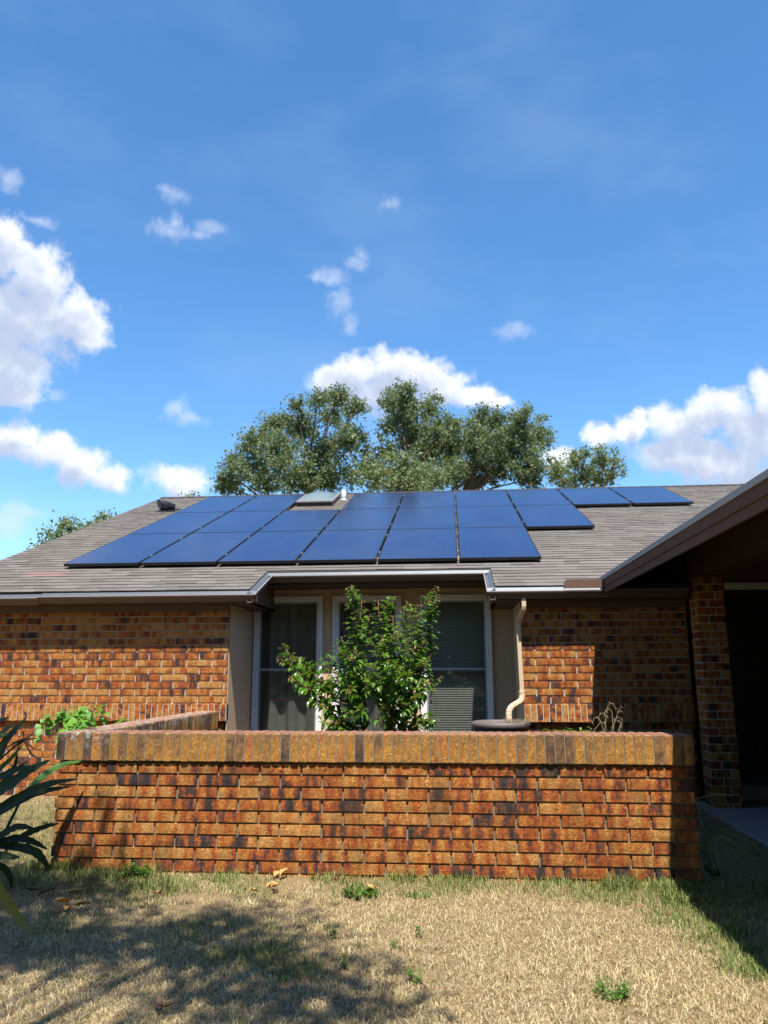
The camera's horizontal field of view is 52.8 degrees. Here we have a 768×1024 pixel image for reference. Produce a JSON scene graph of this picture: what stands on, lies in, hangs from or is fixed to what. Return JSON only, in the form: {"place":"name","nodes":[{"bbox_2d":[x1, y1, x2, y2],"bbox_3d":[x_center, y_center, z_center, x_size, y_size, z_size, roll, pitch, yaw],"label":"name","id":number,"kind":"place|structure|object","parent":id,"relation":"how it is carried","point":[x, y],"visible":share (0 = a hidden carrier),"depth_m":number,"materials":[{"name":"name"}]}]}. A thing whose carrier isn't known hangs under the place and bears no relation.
{"place":"outdoors","nodes":[
{"label":"outdoors","id":0,"kind":"place"},
{"bbox_2d":[0,795,767,1023],"bbox_3d":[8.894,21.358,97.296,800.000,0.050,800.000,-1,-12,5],"label":"ground","id":1,"kind":"structure","parent":0,"point":[180,908],"depth_m":3.80,"materials":[{"name":"beige plant"}]},
{"bbox_2d":[24,886,55,894],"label":"dead leaf","id":2,"kind":"object","parent":1,"relation":"on","point":[42,891],"visible":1,"depth_m":4.63,"materials":[{"name":"brown plant"}]},
{"bbox_2d":[0,717,80,932],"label":"bird of paradise plant","id":3,"kind":"object","parent":1,"relation":"on","point":[33,789],"visible":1,"depth_m":4.73,"materials":[{"name":"green plant"}]},
{"bbox_2d":[26,507,117,549],"bbox_3d":[-8.759,2.797,21.378,2.632,6.240,2.260,-1,-12,5],"label":"oak tree","id":4,"kind":"object","parent":1,"relation":"on","point":[67,523],"visible":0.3,"depth_m":21.60,"materials":[{"name":"green plant"}]},
{"bbox_2d":[53,897,91,909],"bbox_3d":[-1.761,2.195,4.356,0.201,0.062,0.121,8,-14,-34],"label":"dead leaf","id":5,"kind":"object","parent":1,"relation":"on","point":[69,905],"visible":1,"depth_m":4.36,"materials":[{"name":"brown plant"}]},
{"bbox_2d":[66,888,83,892],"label":"dead leaf","id":6,"kind":"object","parent":1,"relation":"on","point":[75,890],"visible":1,"depth_m":4.69,"materials":[{"name":"brown plant"}]},
{"bbox_2d":[34,704,129,761],"bbox_3d":[-2.594,2.145,6.448,0.741,1.052,2.252,3,-12,-13],"label":"climbing vine","id":7,"kind":"object","parent":1,"relation":"on","point":[76,720],"visible":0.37,"depth_m":6.57,"materials":[{"name":"green plant"}]},
{"bbox_2d":[117,860,148,878],"bbox_3d":[-1.656,2.368,5.120,0.235,0.113,0.227,-1,-12,5],"label":"weed","id":8,"kind":"object","parent":1,"relation":"on","point":[133,869],"visible":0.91,"depth_m":5.09,"materials":[{"name":"green plant"}]},
{"bbox_2d":[154,996,174,1008],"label":"dead leaf","id":9,"kind":"object","parent":1,"relation":"on","point":[158,1000],"visible":1,"depth_m":3.06,"materials":[{"name":"brown plant"}]},
{"bbox_2d":[181,490,205,496],"bbox_3d":[-5.779,2.701,22.685,1.257,6.936,0.845,-7,-13,29],"label":"oak tree","id":10,"kind":"object","parent":1,"relation":"on","point":[190,494],"visible":0.15,"depth_m":23.18,"materials":[{"name":"green plant"}]},
{"bbox_2d":[266,881,278,887],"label":"dead leaf","id":11,"kind":"object","parent":1,"relation":"on","point":[272,884],"visible":1,"depth_m":4.78,"materials":[{"name":"beige plant"}]},
{"bbox_2d":[273,868,287,876],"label":"dead leaf","id":12,"kind":"object","parent":1,"relation":"on","point":[276,872],"visible":1,"depth_m":5.09,"materials":[{"name":"beige plant"}]},
{"bbox_2d":[209,382,389,495],"bbox_3d":[-2.731,1.099,25.581,6.005,11.235,4.423,-1,-12,5],"label":"oak tree","id":13,"kind":"object","parent":1,"relation":"on","point":[306,477],"visible":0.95,"depth_m":25.70,"materials":[{"name":"green plant"}]},
{"bbox_2d":[322,921,337,938],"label":"weed","id":14,"kind":"object","parent":1,"relation":"on","point":[332,931],"visible":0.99,"depth_m":3.92,"materials":[{"name":"green plant"}]},
{"bbox_2d":[339,952,349,969],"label":"weed","id":15,"kind":"object","parent":1,"relation":"on","point":[344,964],"visible":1,"depth_m":3.50,"materials":[{"name":"green plant"}]},
{"bbox_2d":[342,883,378,899],"bbox_3d":[-0.147,2.302,4.688,0.238,0.074,0.239,-1,-12,5],"label":"weed","id":16,"kind":"object","parent":1,"relation":"on","point":[367,893],"visible":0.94,"depth_m":4.68,"materials":[{"name":"green plant"}]},
{"bbox_2d":[367,883,377,890],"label":"dead leaf","id":17,"kind":"object","parent":1,"relation":"on","point":[370,885],"visible":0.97,"depth_m":4.76,"materials":[{"name":"beige plant"}]},
{"bbox_2d":[51,711,700,883],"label":"courtyard wall","id":18,"kind":"structure","parent":1,"relation":"on","point":[195,792],"depth_m":5.18,"materials":[{"name":"brick"}]},
{"bbox_2d":[0,469,767,807],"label":"brick house","id":19,"kind":"structure","parent":1,"relation":"on","point":[652,617],"depth_m":8.63,"materials":[{"name":"brown brick"}]},
{"bbox_2d":[64,533,190,566],"bbox_3d":[-3.499,0.522,10.779,1.011,0.078,2.026,-1,9,5],"label":"solar panel","id":20,"kind":"object","parent":19,"relation":"attached to","point":[132,550],"visible":0.91,"depth_m":10.54,"materials":[{"name":"glass"}]},
{"bbox_2d":[130,512,227,533],"bbox_3d":[-3.331,0.200,12.784,1.011,0.078,2.026,-1,9,5],"label":"solar panel","id":21,"kind":"object","parent":19,"relation":"attached to","point":[191,522],"visible":0.74,"depth_m":12.66,"materials":[{"name":"glass"}]},
{"bbox_2d":[140,532,255,565],"bbox_3d":[-2.502,0.502,10.693,1.011,0.078,2.026,-1,9,5],"label":"solar panel","id":22,"kind":"object","parent":19,"relation":"attached to","point":[203,548],"visible":0.86,"depth_m":10.45,"materials":[{"name":"glass"}]},
{"bbox_2d":[176,496,256,512],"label":"solar panel","id":23,"kind":"object","parent":19,"relation":"attached to","point":[220,504],"visible":0.75,"depth_m":14.68,"materials":[{"name":"glass"}]},
{"bbox_2d":[193,511,283,532],"bbox_3d":[-2.335,0.179,12.697,1.011,0.078,2.026,-1,9,5],"label":"solar panel","id":24,"kind":"object","parent":19,"relation":"attached to","point":[247,521],"visible":0.76,"depth_m":12.57,"materials":[{"name":"glass"}]},
{"bbox_2d":[230,495,303,511],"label":"solar panel","id":25,"kind":"object","parent":19,"relation":"attached to","point":[274,503],"visible":0.77,"depth_m":14.56,"materials":[{"name":"glass"}]},
{"bbox_2d":[218,531,321,563],"bbox_3d":[-1.506,0.481,10.606,1.011,0.078,2.026,-1,9,5],"label":"solar panel","id":26,"kind":"object","parent":19,"relation":"attached to","point":[274,547],"visible":0.97,"depth_m":10.36,"materials":[{"name":"glass"}]},
{"bbox_2d":[250,596,322,730],"bbox_3d":[-1.182,1.949,9.498,0.862,1.818,0.095,-1,-12,5],"label":"window","id":27,"kind":"structure","parent":19,"relation":"in","point":[318,600],"depth_m":9.52,"materials":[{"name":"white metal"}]},
{"bbox_2d":[259,604,315,730],"bbox_3d":[-1.164,2.028,9.683,0.802,1.938,0.101,-1,-12,5],"label":"curtain","id":28,"kind":"object","parent":19,"relation":"hanging from","point":[282,702],"visible":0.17,"depth_m":9.71,"materials":[{"name":"fabric"}]},
{"bbox_2d":[258,509,339,531],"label":"solar panel","id":29,"kind":"object","parent":19,"relation":"attached to","point":[303,520],"visible":0.82,"depth_m":12.49,"materials":[{"name":"glass"}]},
{"bbox_2d":[297,529,387,562],"bbox_3d":[-0.510,0.461,10.519,1.011,0.078,2.026,-1,9,5],"label":"solar panel","id":30,"kind":"object","parent":19,"relation":"attached to","point":[336,546],"visible":0.98,"depth_m":10.28,"materials":[{"name":"glass"}]},
{"bbox_2d":[324,508,396,531],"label":"solar panel","id":31,"kind":"object","parent":19,"relation":"attached to","point":[361,519],"visible":0.87,"depth_m":12.41,"materials":[{"name":"glass"}]},
{"bbox_2d":[331,595,401,729],"bbox_3d":[-0.206,1.929,9.413,0.848,1.818,0.095,-1,-12,5],"label":"window","id":32,"kind":"structure","parent":19,"relation":"in","point":[337,600],"depth_m":9.52,"materials":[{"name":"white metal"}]},
{"bbox_2d":[340,603,394,731],"bbox_3d":[-0.187,2.010,9.607,0.788,1.938,0.060,-1,-12,5],"label":"curtain","id":33,"kind":"object","parent":19,"relation":"hanging from","point":[373,709],"visible":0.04,"depth_m":9.70,"materials":[{"name":"fabric"}]},
{"bbox_2d":[342,493,403,509],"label":"solar panel","id":34,"kind":"object","parent":19,"relation":"attached to","point":[373,500],"visible":0.81,"depth_m":14.43,"materials":[{"name":"glass"}]},
{"bbox_2d":[378,528,457,561],"bbox_3d":[0.486,0.440,10.433,1.011,0.078,2.026,-1,9,5],"label":"solar panel","id":35,"kind":"object","parent":19,"relation":"attached to","point":[414,545],"visible":1,"depth_m":10.19,"materials":[{"name":"glass"}]},
{"bbox_2d":[390,507,456,528],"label":"solar panel","id":36,"kind":"object","parent":19,"relation":"attached to","point":[425,518],"visible":0.88,"depth_m":12.31,"materials":[{"name":"glass"}]},
{"bbox_2d":[399,491,455,507],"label":"solar panel","id":37,"kind":"object","parent":19,"relation":"attached to","point":[425,499],"visible":0.87,"depth_m":14.34,"materials":[{"name":"glass"}]},
{"bbox_2d":[427,602,485,731],"bbox_3d":[0.879,1.906,9.398,0.703,1.684,0.022,-1,-12,5],"label":"window blind","id":38,"kind":"object","parent":19,"relation":"hanging from","point":[467,708],"depth_m":9.40,"materials":[{"name":"grey plastic"}]},
{"bbox_2d":[420,594,493,730],"bbox_3d":[0.873,1.907,9.319,0.863,1.818,0.095,-1,-12,5],"label":"window","id":39,"kind":"structure","parent":19,"relation":"in","point":[488,668],"depth_m":9.33,"materials":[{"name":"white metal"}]},
{"bbox_2d":[454,490,512,506],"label":"solar panel","id":40,"kind":"object","parent":19,"relation":"attached to","point":[482,498],"visible":0.89,"depth_m":14.25,"materials":[{"name":"glass"}]},
{"bbox_2d":[455,506,524,527],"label":"solar panel","id":41,"kind":"object","parent":19,"relation":"attached to","point":[486,516],"visible":0.87,"depth_m":12.22,"materials":[{"name":"glass"}]},
{"bbox_2d":[456,527,540,560],"bbox_3d":[1.482,0.419,10.346,1.011,0.078,2.026,-1,9,5],"label":"solar panel","id":42,"kind":"object","parent":19,"relation":"attached to","point":[497,543],"visible":0.96,"depth_m":10.10,"materials":[{"name":"glass"}]},
{"bbox_2d":[506,489,571,506],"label":"solar panel","id":43,"kind":"object","parent":19,"relation":"attached to","point":[538,497],"visible":0.79,"depth_m":14.16,"materials":[{"name":"glass"}]},
{"bbox_2d":[515,504,594,528],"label":"solar panel","id":44,"kind":"object","parent":19,"relation":"attached to","point":[549,516],"visible":0.94,"depth_m":12.02,"materials":[{"name":"glass"}]},
{"bbox_2d":[558,488,632,505],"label":"solar panel","id":45,"kind":"object","parent":19,"relation":"attached to","point":[593,497],"visible":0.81,"depth_m":13.95,"materials":[{"name":"glass"}]},
{"bbox_2d":[610,487,692,504],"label":"solar panel","id":46,"kind":"object","parent":19,"relation":"attached to","point":[648,496],"visible":0.93,"depth_m":13.86,"materials":[{"name":"glass"}]},
{"bbox_2d":[723,599,767,774],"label":"door","id":47,"kind":"structure","parent":19,"relation":"in","point":[746,619],"depth_m":9.18,"materials":[{"name":"black"}]},
{"bbox_2d":[388,939,401,950],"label":"weed","id":48,"kind":"object","parent":1,"relation":"on","point":[399,946],"visible":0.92,"depth_m":3.75,"materials":[{"name":"green plant"}]},
{"bbox_2d":[346,444,453,491],"bbox_3d":[0.625,1.886,21.375,4.093,7.972,2.531,7,-14,-32],"label":"oak tree","id":49,"kind":"object","parent":1,"relation":"on","point":[405,474],"visible":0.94,"depth_m":21.22,"materials":[{"name":"green plant"}]},
{"bbox_2d":[406,966,423,983],"bbox_3d":[0.133,2.019,3.361,0.085,0.075,0.088,-1,-12,5],"label":"weed","id":50,"kind":"object","parent":1,"relation":"on","point":[410,973],"visible":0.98,"depth_m":3.37,"materials":[{"name":"green plant"}]},
{"bbox_2d":[414,924,423,937],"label":"weed","id":51,"kind":"object","parent":1,"relation":"on","point":[417,930],"visible":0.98,"depth_m":3.94,"materials":[{"name":"green plant"}]},
{"bbox_2d":[369,375,558,489],"bbox_3d":[2.955,0.961,27.241,6.995,12.142,4.225,-1,-12,5],"label":"oak tree","id":52,"kind":"object","parent":1,"relation":"on","point":[481,450],"visible":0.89,"depth_m":27.12,"materials":[{"name":"green plant"}]},
{"bbox_2d":[539,440,628,487],"bbox_3d":[7.737,2.388,29.378,3.615,10.177,4.156,-1,-12,5],"label":"oak tree","id":53,"kind":"object","parent":1,"relation":"on","point":[602,460],"visible":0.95,"depth_m":29.86,"materials":[{"name":"green plant"}]},
{"bbox_2d":[592,974,630,1000],"bbox_3d":[0.937,1.970,3.195,0.165,0.089,0.131,-5,-13,24],"label":"weed","id":54,"kind":"object","parent":1,"relation":"on","point":[617,995],"visible":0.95,"depth_m":3.19,"materials":[{"name":"green plant"}]},
{"bbox_2d":[695,793,767,877],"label":"ornamental grass clump","id":55,"kind":"object","parent":1,"relation":"on","point":[706,862],"visible":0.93,"depth_m":5.16,"materials":[{"name":"green plant"}]},
{"bbox_3d":[1.804,2.444,7.010,0.720,0.710,1.420,-1,-12,5],"label":"planting bed","id":56,"kind":"object","parent":1,"relation":"on","visible":0},
{"bbox_2d":[545,727,591,731],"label":"weed","id":57,"kind":"object","parent":56,"relation":"on","point":[580,728],"visible":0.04,"depth_m":6.73,"materials":[{"name":"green plant"}]},
{"bbox_2d":[592,702,645,731],"bbox_3d":[2.002,1.788,6.624,0.461,0.318,0.051,-1,-12,5],"label":"dried weed","id":58,"kind":"object","parent":56,"relation":"on","point":[622,722],"visible":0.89,"depth_m":6.62,"materials":[{"name":"beige plant"}]},
{"bbox_2d":[0,0,767,559],"label":"sky","id":59,"kind":"structure","parent":0,"point":[213,213],"materials":[{"name":"blue"}]},
{"bbox_2d":[694,799,767,846],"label":"path","id":60,"kind":"structure","parent":0,"point":[754,825],"depth_m":7.02,"materials":[{"name":"concrete"}]},
{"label":"mulch","id":61,"kind":"structure","parent":0,"visible":0},
{"bbox_2d":[276,585,443,731],"bbox_3d":[-0.219,1.671,6.744,1.454,2.093,0.936,-4,-12,19],"label":"crape myrtle","id":62,"kind":"object","parent":61,"relation":"on","point":[355,691],"visible":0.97,"depth_m":6.71,"materials":[{"name":"green plant"}]},
{"bbox_2d":[471,719,529,731],"bbox_3d":[1.180,2.526,7.778,0.590,0.823,0.590,-1,-12,5],"label":"rain barrel","id":63,"kind":"object","parent":61,"relation":"on","point":[496,725],"visible":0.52,"depth_m":7.63,"materials":[{"name":"plastic"}]},
{"bbox_2d":[503,719,531,723],"bbox_3d":[1.343,2.111,7.828,0.280,0.052,0.397,-1,-12,5],"label":"dry debris","id":64,"kind":"object","parent":63,"relation":"on","point":[515,721],"visible":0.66,"depth_m":7.79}
]}

